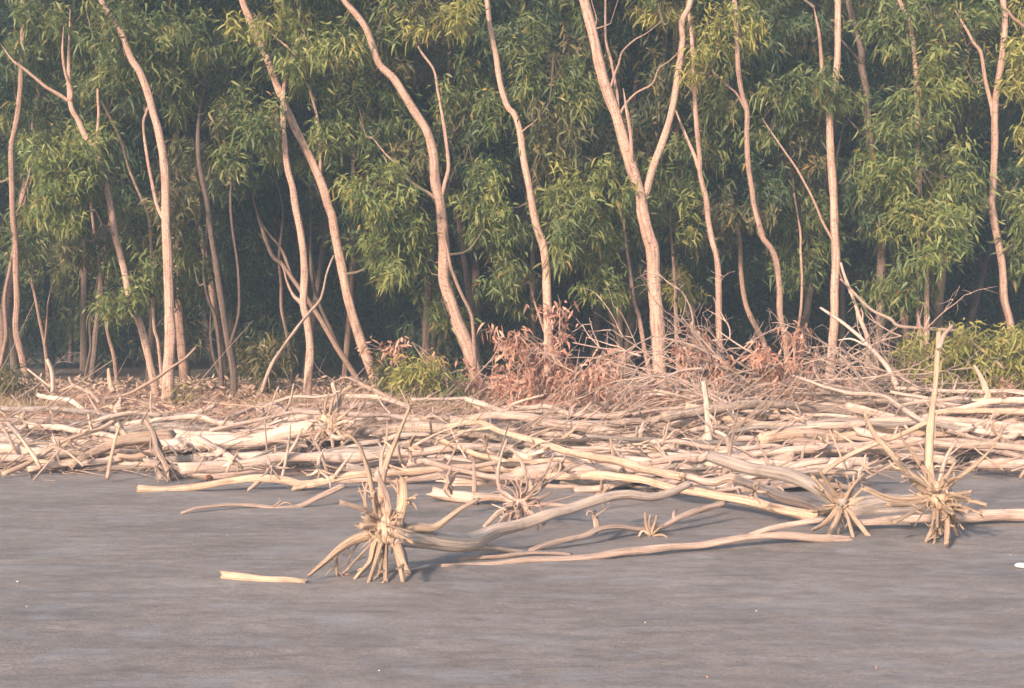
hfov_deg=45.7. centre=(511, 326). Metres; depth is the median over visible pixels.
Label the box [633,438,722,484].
driftwood log
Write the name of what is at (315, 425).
uprooted stump
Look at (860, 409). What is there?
driftwood log
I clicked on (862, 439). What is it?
driftwood log
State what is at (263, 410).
driftwood log
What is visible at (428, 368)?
shrub
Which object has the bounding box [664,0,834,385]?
tree
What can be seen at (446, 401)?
dead branch
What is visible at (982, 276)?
tree
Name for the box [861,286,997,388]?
dead branch
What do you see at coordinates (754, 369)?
driftwood log
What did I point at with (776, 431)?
driftwood log
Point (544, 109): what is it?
tree
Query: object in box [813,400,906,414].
driftwood log
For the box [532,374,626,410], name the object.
dead leafy branch
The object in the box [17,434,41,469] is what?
broken stick
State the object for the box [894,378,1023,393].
driftwood log
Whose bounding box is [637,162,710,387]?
tree
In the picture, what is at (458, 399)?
driftwood log
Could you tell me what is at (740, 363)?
dead branch
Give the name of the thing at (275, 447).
driftwood log
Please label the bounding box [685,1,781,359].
tree
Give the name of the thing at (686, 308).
tree
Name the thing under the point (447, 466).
driftwood log
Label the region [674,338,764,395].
dead branch
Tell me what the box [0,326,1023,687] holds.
ground
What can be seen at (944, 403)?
driftwood log
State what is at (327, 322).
tree
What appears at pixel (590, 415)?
broken stick
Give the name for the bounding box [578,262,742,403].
dead branch
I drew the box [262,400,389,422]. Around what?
driftwood log
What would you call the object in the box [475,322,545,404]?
dead leafy branch
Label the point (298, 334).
shrub
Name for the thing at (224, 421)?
broken stick
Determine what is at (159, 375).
driftwood log
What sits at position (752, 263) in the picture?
tree
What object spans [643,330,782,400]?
dead branch
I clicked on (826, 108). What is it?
tree
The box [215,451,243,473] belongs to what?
root cluster
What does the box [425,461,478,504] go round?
driftwood log
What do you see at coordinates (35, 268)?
tree
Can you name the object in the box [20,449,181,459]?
driftwood log
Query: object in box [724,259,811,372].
shrub
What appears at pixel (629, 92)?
tree
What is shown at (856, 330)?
tree
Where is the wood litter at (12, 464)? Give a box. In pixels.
[0,301,1023,484]
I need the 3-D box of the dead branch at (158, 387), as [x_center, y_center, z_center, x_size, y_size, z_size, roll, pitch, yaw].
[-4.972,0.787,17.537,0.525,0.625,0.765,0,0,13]
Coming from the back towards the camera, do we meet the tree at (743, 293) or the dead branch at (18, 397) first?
the tree at (743, 293)
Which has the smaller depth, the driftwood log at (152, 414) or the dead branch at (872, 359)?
the driftwood log at (152, 414)
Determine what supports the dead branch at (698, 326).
on the dead branch at (704, 368)
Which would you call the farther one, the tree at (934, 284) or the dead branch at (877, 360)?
the tree at (934, 284)
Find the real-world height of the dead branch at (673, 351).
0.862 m
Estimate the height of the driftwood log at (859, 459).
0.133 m
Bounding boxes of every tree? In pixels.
[0,0,58,281]
[0,0,70,368]
[0,0,103,388]
[0,0,125,373]
[0,0,151,370]
[0,1,28,298]
[0,121,29,228]
[0,126,35,383]
[1,1,121,366]
[1,9,160,395]
[3,105,117,361]
[6,0,226,381]
[19,0,241,381]
[30,223,52,382]
[31,80,132,328]
[45,0,200,404]
[46,0,286,380]
[58,0,298,384]
[61,6,188,385]
[74,14,208,365]
[82,230,102,383]
[90,164,118,384]
[107,183,200,313]
[117,4,277,365]
[120,1,285,399]
[141,137,233,390]
[148,0,315,365]
[185,2,278,361]
[200,1,316,354]
[210,0,335,395]
[213,0,442,392]
[219,1,439,378]
[221,70,328,311]
[225,5,373,365]
[241,0,451,366]
[241,105,324,345]
[249,0,462,381]
[249,30,368,337]
[250,188,361,388]
[265,0,523,395]
[268,5,438,363]
[270,164,293,384]
[275,0,439,357]
[309,181,356,372]
[328,0,579,378]
[359,41,445,359]
[361,0,560,372]
[400,0,557,350]
[400,11,546,365]
[418,108,545,397]
[425,0,638,377]
[436,34,501,355]
[445,0,612,393]
[479,15,560,349]
[494,0,607,366]
[504,0,703,368]
[509,170,555,346]
[510,14,642,351]
[522,143,682,382]
[525,0,747,380]
[533,0,704,396]
[551,2,685,292]
[551,77,625,347]
[557,12,713,373]
[560,0,761,381]
[568,0,790,380]
[596,208,628,381]
[607,2,773,341]
[607,11,734,359]
[629,0,738,390]
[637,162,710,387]
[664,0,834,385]
[669,0,840,358]
[672,223,702,383]
[673,49,772,375]
[681,1,822,351]
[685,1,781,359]
[693,2,830,366]
[715,0,884,396]
[731,1,868,362]
[743,0,919,374]
[743,117,861,379]
[749,0,921,374]
[768,0,984,371]
[784,0,983,368]
[797,63,883,359]
[803,56,879,358]
[829,0,886,387]
[841,0,991,394]
[844,0,1023,365]
[846,0,990,341]
[869,100,980,322]
[879,20,981,357]
[902,0,1023,358]
[909,0,1023,208]
[919,0,1023,336]
[922,48,1023,355]
[923,2,1023,360]
[938,71,1023,347]
[974,0,1023,243]
[980,111,1020,265]
[1006,245,1023,304]
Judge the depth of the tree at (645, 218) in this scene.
17.96 m
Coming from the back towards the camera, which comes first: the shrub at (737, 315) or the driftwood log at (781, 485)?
the shrub at (737, 315)
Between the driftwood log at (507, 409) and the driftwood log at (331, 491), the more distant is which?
the driftwood log at (507, 409)
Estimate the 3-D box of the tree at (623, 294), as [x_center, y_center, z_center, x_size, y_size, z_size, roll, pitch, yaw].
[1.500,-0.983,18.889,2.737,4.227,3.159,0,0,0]
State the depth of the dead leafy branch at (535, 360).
16.64 m
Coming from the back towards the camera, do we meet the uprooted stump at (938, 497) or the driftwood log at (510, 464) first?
the driftwood log at (510, 464)
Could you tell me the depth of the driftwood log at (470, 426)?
13.76 m
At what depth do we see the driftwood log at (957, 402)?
15.68 m
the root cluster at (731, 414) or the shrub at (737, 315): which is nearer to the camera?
the root cluster at (731, 414)
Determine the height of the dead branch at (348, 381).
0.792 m
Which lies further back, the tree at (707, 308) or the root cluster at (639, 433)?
the tree at (707, 308)
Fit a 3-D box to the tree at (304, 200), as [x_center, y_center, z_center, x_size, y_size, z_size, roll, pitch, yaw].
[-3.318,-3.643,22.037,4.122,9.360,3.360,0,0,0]
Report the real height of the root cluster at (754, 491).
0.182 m
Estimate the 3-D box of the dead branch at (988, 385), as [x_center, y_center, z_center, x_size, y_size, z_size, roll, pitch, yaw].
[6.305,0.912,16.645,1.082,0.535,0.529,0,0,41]
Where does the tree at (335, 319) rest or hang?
on the ground at (114, 580)
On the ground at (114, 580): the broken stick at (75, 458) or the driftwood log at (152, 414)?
the broken stick at (75, 458)
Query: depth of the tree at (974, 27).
18.41 m
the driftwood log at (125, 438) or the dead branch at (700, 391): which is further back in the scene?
the dead branch at (700, 391)
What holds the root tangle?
on the ground at (114, 580)
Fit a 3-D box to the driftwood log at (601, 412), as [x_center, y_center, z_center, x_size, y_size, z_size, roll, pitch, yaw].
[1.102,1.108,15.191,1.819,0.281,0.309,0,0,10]
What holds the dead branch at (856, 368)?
on the ground at (114, 580)
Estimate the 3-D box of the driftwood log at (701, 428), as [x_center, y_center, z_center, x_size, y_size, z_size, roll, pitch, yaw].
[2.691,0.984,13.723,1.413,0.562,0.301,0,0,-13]
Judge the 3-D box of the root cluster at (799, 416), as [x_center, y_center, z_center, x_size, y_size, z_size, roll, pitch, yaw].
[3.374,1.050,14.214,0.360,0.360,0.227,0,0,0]
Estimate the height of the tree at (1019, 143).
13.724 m
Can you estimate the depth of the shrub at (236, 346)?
23.05 m
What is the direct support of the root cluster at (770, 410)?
on the driftwood log at (740, 413)
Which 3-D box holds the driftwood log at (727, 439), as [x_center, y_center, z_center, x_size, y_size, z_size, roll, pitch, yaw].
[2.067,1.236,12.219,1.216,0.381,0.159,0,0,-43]
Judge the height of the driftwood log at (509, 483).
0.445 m
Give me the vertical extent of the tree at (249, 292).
11.654 m
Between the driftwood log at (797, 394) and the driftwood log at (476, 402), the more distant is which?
the driftwood log at (797, 394)
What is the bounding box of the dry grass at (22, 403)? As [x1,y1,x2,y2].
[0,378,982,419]
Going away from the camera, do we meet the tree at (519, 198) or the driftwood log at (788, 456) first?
the driftwood log at (788, 456)
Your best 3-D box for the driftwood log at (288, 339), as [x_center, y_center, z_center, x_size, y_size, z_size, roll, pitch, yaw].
[-3.068,-0.032,17.394,1.083,1.995,0.100,0,0,-21]
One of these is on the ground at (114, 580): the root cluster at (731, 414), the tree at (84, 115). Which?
the tree at (84, 115)
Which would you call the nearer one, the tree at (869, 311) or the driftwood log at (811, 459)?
the driftwood log at (811, 459)
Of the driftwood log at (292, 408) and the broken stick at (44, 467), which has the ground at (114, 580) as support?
the broken stick at (44, 467)
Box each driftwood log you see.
[0,406,148,420]
[0,418,90,435]
[0,422,49,447]
[0,423,118,438]
[0,443,43,454]
[0,452,76,461]
[1,418,115,476]
[11,395,74,435]
[20,429,89,454]
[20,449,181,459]
[26,433,86,439]
[26,454,122,472]
[27,359,54,392]
[30,446,191,458]
[31,416,71,421]
[31,457,153,470]
[34,421,201,434]
[36,388,90,417]
[36,415,147,427]
[39,421,176,468]
[50,376,100,404]
[50,431,147,448]
[56,413,109,445]
[61,391,162,433]
[69,420,205,452]
[87,405,333,437]
[101,346,196,400]
[101,399,288,430]
[106,448,325,460]
[106,451,281,465]
[107,368,115,393]
[116,445,169,459]
[123,422,237,431]
[124,413,245,428]
[136,470,371,491]
[137,438,207,462]
[142,454,439,478]
[149,445,304,451]
[155,440,444,479]
[156,404,216,415]
[170,429,275,445]
[177,419,549,474]
[180,482,346,513]
[193,435,238,458]
[199,422,308,447]
[204,401,283,409]
[204,449,236,460]
[207,417,290,451]
[209,392,440,430]
[220,571,307,582]
[228,417,376,433]
[240,429,361,439]
[245,383,294,428]
[253,414,364,428]
[254,394,332,410]
[254,405,362,417]
[260,255,334,392]
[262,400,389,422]
[272,442,362,452]
[290,387,468,420]
[297,439,464,452]
[323,464,487,476]
[334,376,397,399]
[338,394,410,408]
[339,459,498,483]
[340,420,497,437]
[344,394,544,429]
[345,424,508,476]
[346,424,464,434]
[350,419,400,429]
[357,451,488,492]
[358,432,429,445]
[361,421,596,453]
[363,419,473,446]
[370,421,541,436]
[372,460,529,477]
[387,463,513,475]
[405,447,489,466]
[405,450,609,459]
[410,389,475,401]
[423,439,610,489]
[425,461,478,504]
[433,414,481,427]
[435,437,821,519]
[437,437,531,485]
[440,411,456,415]
[441,517,852,566]
[444,439,552,461]
[446,414,686,480]
[450,411,655,444]
[452,465,639,485]
[458,551,572,560]
[464,396,648,449]
[473,492,514,501]
[478,452,513,458]
[479,446,705,471]
[484,407,519,432]
[501,401,631,418]
[504,405,723,428]
[508,456,579,472]
[510,400,611,421]
[511,410,556,412]
[512,435,554,463]
[513,462,807,480]
[515,425,647,441]
[522,447,772,457]
[528,500,727,550]
[529,404,634,423]
[529,404,709,429]
[539,437,602,444]
[545,437,606,447]
[553,417,600,419]
[560,480,628,487]
[562,446,854,471]
[566,462,677,484]
[571,446,754,459]
[572,429,863,456]
[573,466,793,492]
[579,460,650,485]
[581,461,722,480]
[586,405,836,458]
[587,460,724,480]
[590,421,757,455]
[592,400,644,416]
[604,467,644,488]
[621,419,690,434]
[626,399,816,413]
[626,443,718,476]
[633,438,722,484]
[635,448,716,476]
[637,379,730,401]
[639,385,695,397]
[639,469,821,486]
[639,481,849,492]
[640,450,707,464]
[647,451,700,457]
[648,426,953,454]
[649,473,831,515]
[651,433,718,452]
[653,389,787,415]
[658,399,859,423]
[659,459,879,494]
[668,468,843,489]
[683,403,852,430]
[684,417,739,453]
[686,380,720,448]
[690,390,800,432]
[692,360,796,391]
[697,393,847,432]
[697,457,829,486]
[709,403,800,474]
[714,412,971,438]
[714,469,768,494]
[715,430,742,454]
[726,409,765,416]
[726,481,786,485]
[727,389,850,400]
[727,394,816,436]
[731,363,843,401]
[740,444,861,457]
[746,418,793,450]
[750,438,832,444]
[752,437,834,481]
[756,418,1017,443]
[759,453,868,465]
[762,450,795,460]
[764,448,915,468]
[771,413,1023,430]
[771,452,865,459]
[778,409,1004,430]
[781,358,904,391]
[792,374,924,421]
[792,440,1023,451]
[795,442,958,464]
[801,444,805,457]
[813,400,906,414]
[814,418,991,439]
[816,378,979,417]
[816,402,844,417]
[820,307,899,385]
[822,382,944,405]
[822,391,1023,418]
[822,419,926,474]
[830,412,872,430]
[838,268,1004,368]
[839,262,870,372]
[843,402,926,429]
[845,382,977,386]
[846,401,1023,450]
[849,436,874,441]
[849,493,930,514]
[852,425,1023,458]
[852,508,1023,525]
[854,465,884,471]
[890,390,1023,407]
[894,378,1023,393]
[902,396,971,405]
[907,407,1023,436]
[919,391,1023,416]
[933,448,962,451]
[935,408,1023,416]
[946,423,1023,443]
[956,418,989,433]
[963,365,1005,407]
[968,458,1023,470]
[970,407,1022,437]
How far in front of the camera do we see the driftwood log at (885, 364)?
16.50 m
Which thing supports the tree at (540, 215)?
on the ground at (114, 580)
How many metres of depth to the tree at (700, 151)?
18.37 m
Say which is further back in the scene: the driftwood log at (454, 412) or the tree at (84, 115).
the tree at (84, 115)
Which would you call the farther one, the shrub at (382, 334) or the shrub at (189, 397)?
the shrub at (382, 334)
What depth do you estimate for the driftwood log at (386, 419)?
14.86 m
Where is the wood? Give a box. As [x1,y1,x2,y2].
[4,1,1018,352]
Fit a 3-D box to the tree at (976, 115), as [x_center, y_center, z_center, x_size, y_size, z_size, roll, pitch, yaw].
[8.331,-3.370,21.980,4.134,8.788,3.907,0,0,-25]
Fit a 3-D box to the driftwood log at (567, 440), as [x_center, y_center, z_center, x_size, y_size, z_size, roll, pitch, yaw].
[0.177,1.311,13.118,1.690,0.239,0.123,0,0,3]
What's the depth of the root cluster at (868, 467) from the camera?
10.57 m
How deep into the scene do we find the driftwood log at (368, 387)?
15.87 m
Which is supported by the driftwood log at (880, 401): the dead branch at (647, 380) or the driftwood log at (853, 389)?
the driftwood log at (853, 389)
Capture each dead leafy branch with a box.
[352,335,519,395]
[461,330,545,404]
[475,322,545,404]
[494,346,581,405]
[504,333,571,404]
[514,294,583,402]
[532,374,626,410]
[538,372,624,412]
[544,348,629,409]
[568,349,623,406]
[579,349,663,417]
[641,384,677,417]
[666,322,738,389]
[739,317,824,403]
[742,355,820,403]
[824,376,853,396]
[965,378,1015,397]
[991,362,1023,404]
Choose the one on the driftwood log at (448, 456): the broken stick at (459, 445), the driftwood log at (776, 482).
the broken stick at (459, 445)
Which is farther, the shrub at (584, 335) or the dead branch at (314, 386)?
the shrub at (584, 335)
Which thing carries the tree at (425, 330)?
on the ground at (114, 580)
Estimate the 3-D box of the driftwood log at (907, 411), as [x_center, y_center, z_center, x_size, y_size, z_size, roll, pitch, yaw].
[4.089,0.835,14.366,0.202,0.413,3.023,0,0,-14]
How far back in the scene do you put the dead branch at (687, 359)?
16.40 m
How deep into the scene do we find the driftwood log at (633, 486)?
11.11 m
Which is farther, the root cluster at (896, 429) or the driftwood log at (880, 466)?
the root cluster at (896, 429)
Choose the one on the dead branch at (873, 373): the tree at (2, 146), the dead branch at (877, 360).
the dead branch at (877, 360)
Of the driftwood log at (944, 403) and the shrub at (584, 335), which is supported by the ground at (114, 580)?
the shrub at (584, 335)
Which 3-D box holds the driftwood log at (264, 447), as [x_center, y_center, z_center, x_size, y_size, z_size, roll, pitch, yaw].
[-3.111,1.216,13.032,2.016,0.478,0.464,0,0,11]
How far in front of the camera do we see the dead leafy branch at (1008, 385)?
16.55 m
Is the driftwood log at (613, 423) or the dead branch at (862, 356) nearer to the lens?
the driftwood log at (613, 423)
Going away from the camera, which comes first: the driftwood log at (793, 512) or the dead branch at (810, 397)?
the driftwood log at (793, 512)
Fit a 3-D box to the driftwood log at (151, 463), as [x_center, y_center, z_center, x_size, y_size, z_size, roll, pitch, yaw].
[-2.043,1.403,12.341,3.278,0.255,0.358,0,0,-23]
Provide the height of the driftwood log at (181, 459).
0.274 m
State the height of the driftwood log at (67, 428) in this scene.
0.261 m
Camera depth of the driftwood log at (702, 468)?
11.54 m
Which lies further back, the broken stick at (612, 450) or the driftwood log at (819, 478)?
the broken stick at (612, 450)
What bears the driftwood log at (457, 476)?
on the ground at (114, 580)
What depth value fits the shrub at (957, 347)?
16.68 m
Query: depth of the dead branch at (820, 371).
16.43 m
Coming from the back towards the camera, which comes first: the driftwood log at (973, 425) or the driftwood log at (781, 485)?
the driftwood log at (973, 425)
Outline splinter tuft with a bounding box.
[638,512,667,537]
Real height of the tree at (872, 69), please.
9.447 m
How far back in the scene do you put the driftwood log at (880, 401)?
15.45 m
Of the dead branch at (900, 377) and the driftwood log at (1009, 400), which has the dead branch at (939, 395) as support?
the dead branch at (900, 377)
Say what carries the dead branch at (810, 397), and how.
on the ground at (114, 580)
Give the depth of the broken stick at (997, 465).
11.47 m
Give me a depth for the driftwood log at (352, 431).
13.37 m
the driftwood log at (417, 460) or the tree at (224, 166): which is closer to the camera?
the driftwood log at (417, 460)
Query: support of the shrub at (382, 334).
on the ground at (114, 580)
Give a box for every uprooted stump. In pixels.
[159,381,359,452]
[307,406,692,582]
[478,438,585,527]
[705,450,870,537]
[861,321,995,547]
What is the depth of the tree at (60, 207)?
17.79 m
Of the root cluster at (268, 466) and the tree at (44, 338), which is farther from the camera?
the tree at (44, 338)
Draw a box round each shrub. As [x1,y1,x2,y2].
[0,283,76,367]
[0,363,50,403]
[5,292,27,354]
[71,317,146,367]
[78,320,164,367]
[126,304,215,369]
[162,379,200,406]
[203,327,294,374]
[240,332,302,393]
[244,285,350,372]
[314,289,404,368]
[318,279,431,366]
[361,250,490,376]
[361,343,425,395]
[376,349,454,405]
[431,366,475,408]
[467,296,543,371]
[482,266,553,372]
[554,283,648,365]
[563,292,650,364]
[623,305,715,372]
[712,296,792,365]
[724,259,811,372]
[779,300,874,370]
[862,278,957,367]
[874,379,910,395]
[887,327,956,397]
[899,308,982,369]
[930,317,1019,397]
[931,276,995,364]
[977,320,1023,403]
[979,319,1023,363]
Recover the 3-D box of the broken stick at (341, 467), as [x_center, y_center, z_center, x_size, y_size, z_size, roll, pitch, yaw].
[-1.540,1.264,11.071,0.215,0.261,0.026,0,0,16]
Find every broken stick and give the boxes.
[0,423,18,454]
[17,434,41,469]
[33,442,69,480]
[50,447,83,466]
[85,390,112,432]
[105,424,120,479]
[123,397,163,411]
[139,408,148,424]
[193,452,206,471]
[217,414,228,426]
[264,420,267,450]
[269,428,302,472]
[281,424,290,475]
[291,409,308,452]
[310,434,329,471]
[332,451,353,478]
[398,442,402,463]
[433,430,458,444]
[450,428,466,457]
[557,419,582,443]
[572,406,601,432]
[610,439,614,455]
[660,420,669,446]
[728,444,758,458]
[811,429,819,457]
[829,429,849,482]
[830,429,852,441]
[865,449,919,478]
[938,438,975,463]
[974,448,1003,471]
[992,454,1023,465]
[1018,469,1023,478]
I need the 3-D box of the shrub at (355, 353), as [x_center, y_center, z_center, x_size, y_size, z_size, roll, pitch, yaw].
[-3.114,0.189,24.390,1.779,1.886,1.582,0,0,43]
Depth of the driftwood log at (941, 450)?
12.95 m
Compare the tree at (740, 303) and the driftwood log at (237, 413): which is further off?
the tree at (740, 303)
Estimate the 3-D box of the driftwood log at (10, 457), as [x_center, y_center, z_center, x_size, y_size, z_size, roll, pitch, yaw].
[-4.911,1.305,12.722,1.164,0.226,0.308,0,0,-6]
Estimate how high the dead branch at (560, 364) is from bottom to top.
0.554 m
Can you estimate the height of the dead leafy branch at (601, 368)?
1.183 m
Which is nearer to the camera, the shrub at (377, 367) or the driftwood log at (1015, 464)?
the driftwood log at (1015, 464)
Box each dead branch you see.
[9,352,79,403]
[29,365,97,405]
[42,370,67,406]
[53,391,108,411]
[137,360,178,397]
[220,371,319,414]
[280,355,330,400]
[295,389,354,407]
[311,357,372,401]
[402,381,466,414]
[517,334,730,409]
[523,334,585,372]
[555,284,724,429]
[573,318,640,370]
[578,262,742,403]
[578,335,750,411]
[601,367,703,419]
[602,328,751,395]
[611,358,715,405]
[635,364,715,389]
[638,262,737,377]
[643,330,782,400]
[646,325,736,399]
[651,320,706,372]
[660,306,811,400]
[672,369,704,398]
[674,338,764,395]
[683,370,733,425]
[684,270,795,378]
[686,302,728,372]
[697,372,746,401]
[715,382,830,414]
[718,319,759,385]
[718,377,781,402]
[767,308,861,398]
[779,346,882,406]
[783,350,834,400]
[784,334,841,384]
[786,333,910,397]
[789,325,891,410]
[792,384,846,414]
[795,338,844,393]
[797,330,883,392]
[802,340,847,395]
[808,399,834,403]
[809,323,882,378]
[811,303,906,391]
[815,319,923,413]
[818,357,879,381]
[823,374,854,403]
[839,341,985,401]
[847,347,888,385]
[855,383,908,409]
[857,323,903,391]
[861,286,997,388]
[867,306,897,373]
[869,335,945,391]
[909,374,968,417]
[943,375,1005,397]
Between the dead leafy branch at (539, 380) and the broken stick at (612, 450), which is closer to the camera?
the broken stick at (612, 450)
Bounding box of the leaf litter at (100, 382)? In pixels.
[0,372,1023,438]
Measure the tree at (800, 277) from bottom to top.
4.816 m
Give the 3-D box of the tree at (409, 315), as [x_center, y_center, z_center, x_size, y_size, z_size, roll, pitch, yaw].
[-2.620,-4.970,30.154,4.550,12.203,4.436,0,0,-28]
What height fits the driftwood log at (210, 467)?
0.464 m
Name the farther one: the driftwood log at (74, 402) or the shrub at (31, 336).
the shrub at (31, 336)
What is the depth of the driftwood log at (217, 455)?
12.25 m
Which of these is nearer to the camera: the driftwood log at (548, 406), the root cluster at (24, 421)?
the root cluster at (24, 421)
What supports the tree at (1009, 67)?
on the ground at (114, 580)
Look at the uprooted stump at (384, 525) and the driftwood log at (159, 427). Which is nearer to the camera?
the uprooted stump at (384, 525)
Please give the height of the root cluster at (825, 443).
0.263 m
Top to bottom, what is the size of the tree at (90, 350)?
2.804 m
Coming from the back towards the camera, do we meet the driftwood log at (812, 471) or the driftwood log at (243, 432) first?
the driftwood log at (243, 432)
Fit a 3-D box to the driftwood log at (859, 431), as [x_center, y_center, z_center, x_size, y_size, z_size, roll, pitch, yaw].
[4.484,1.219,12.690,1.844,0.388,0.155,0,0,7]
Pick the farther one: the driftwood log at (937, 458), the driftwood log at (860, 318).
the driftwood log at (860, 318)
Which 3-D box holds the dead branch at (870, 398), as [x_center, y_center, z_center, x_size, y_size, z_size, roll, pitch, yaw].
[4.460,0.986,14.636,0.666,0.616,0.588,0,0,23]
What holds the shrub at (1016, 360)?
on the ground at (114, 580)
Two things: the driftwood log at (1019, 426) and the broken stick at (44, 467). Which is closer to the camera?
the broken stick at (44, 467)
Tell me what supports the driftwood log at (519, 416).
on the ground at (114, 580)
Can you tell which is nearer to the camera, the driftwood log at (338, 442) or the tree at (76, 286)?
the driftwood log at (338, 442)
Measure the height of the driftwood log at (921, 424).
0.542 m
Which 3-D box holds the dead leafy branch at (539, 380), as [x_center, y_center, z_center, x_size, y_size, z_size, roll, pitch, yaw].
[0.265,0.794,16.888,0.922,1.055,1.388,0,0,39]
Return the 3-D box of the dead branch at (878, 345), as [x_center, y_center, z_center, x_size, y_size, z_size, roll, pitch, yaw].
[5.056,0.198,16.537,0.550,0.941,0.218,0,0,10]
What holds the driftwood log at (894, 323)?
on the shrub at (957, 347)
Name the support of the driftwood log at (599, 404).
on the driftwood log
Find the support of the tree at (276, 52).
on the ground at (114, 580)
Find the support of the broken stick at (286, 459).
on the ground at (114, 580)
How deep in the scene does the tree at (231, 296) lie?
23.71 m
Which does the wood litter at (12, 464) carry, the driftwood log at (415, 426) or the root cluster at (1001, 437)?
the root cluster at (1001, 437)
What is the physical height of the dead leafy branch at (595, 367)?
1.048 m
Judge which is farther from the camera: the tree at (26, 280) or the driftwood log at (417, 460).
the tree at (26, 280)
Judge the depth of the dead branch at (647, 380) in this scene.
15.99 m
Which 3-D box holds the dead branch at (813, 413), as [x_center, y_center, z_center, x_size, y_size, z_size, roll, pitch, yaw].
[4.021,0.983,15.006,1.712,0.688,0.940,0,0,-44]
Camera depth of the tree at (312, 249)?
33.75 m
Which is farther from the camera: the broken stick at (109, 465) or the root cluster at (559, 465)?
the broken stick at (109, 465)
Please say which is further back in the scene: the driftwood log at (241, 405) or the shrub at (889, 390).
the shrub at (889, 390)
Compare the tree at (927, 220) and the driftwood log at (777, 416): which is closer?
the driftwood log at (777, 416)
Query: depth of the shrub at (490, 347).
24.02 m
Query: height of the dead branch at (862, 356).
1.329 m
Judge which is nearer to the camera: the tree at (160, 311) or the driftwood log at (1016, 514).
the driftwood log at (1016, 514)
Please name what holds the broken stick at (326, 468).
on the ground at (114, 580)
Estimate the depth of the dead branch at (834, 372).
16.71 m
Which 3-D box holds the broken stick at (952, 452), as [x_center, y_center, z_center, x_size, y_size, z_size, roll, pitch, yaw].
[4.423,1.248,12.095,0.356,0.267,0.055,0,0,19]
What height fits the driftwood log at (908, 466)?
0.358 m
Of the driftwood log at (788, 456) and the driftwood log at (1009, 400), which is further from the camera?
the driftwood log at (1009, 400)
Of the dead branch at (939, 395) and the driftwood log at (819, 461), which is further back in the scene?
the dead branch at (939, 395)
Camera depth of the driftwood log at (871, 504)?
9.72 m
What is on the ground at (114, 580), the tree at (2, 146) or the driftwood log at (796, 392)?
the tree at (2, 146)
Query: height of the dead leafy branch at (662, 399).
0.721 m
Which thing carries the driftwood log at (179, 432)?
on the wood litter at (12, 464)
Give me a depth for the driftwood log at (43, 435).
14.03 m
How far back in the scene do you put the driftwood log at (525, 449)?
12.34 m
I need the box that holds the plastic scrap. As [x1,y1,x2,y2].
[1014,563,1023,567]
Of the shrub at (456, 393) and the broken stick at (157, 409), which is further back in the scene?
the shrub at (456, 393)
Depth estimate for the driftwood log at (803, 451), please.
11.79 m
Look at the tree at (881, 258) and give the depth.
19.15 m
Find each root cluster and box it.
[19,410,40,430]
[49,433,71,462]
[100,394,126,419]
[178,435,201,457]
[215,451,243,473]
[249,455,289,479]
[306,449,341,487]
[342,391,359,419]
[397,434,423,461]
[420,406,442,422]
[435,466,459,497]
[479,433,496,454]
[543,453,575,479]
[595,478,610,508]
[628,426,649,456]
[645,439,674,456]
[726,408,757,429]
[742,479,768,503]
[763,408,780,417]
[786,401,813,421]
[812,430,837,453]
[854,454,879,476]
[888,425,899,448]
[987,420,1019,443]
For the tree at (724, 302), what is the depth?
26.27 m
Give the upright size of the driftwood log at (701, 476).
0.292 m
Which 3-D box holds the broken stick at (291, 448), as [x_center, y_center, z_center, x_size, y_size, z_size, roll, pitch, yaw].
[-2.203,1.216,11.854,0.393,0.465,0.039,0,0,18]
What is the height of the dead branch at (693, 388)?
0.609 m
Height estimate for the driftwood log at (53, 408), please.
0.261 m
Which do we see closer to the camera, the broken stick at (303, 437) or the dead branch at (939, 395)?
the broken stick at (303, 437)
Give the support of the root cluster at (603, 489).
on the driftwood log at (597, 528)
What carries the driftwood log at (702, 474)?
on the ground at (114, 580)
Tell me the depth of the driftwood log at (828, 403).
15.51 m
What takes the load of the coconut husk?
on the ground at (114, 580)
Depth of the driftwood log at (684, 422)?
14.59 m
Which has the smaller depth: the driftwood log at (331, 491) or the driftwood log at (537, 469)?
the driftwood log at (331, 491)
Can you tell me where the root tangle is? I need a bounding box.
[144,419,179,483]
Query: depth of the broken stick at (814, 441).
12.51 m
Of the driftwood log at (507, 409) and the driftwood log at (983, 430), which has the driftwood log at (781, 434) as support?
the driftwood log at (983, 430)
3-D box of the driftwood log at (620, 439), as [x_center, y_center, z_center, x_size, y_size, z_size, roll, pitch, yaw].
[2.156,1.138,12.749,3.006,0.630,0.146,0,0,-22]
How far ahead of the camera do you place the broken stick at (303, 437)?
12.86 m
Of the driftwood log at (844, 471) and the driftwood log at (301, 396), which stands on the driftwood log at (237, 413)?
the driftwood log at (301, 396)
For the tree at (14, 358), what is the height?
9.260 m
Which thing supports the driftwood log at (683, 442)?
on the driftwood log at (525, 449)
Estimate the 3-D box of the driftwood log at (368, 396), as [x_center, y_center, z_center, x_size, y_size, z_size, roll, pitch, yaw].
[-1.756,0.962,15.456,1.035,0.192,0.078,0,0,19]
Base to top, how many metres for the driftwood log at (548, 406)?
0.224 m
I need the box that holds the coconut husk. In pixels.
[204,475,212,479]
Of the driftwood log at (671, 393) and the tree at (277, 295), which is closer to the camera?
the driftwood log at (671, 393)
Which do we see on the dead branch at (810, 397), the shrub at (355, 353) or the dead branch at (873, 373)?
the dead branch at (873, 373)
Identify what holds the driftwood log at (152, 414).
on the driftwood log at (39, 423)
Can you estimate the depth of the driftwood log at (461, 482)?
11.45 m
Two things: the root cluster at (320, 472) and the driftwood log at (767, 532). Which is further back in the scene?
the root cluster at (320, 472)
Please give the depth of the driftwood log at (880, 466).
11.27 m

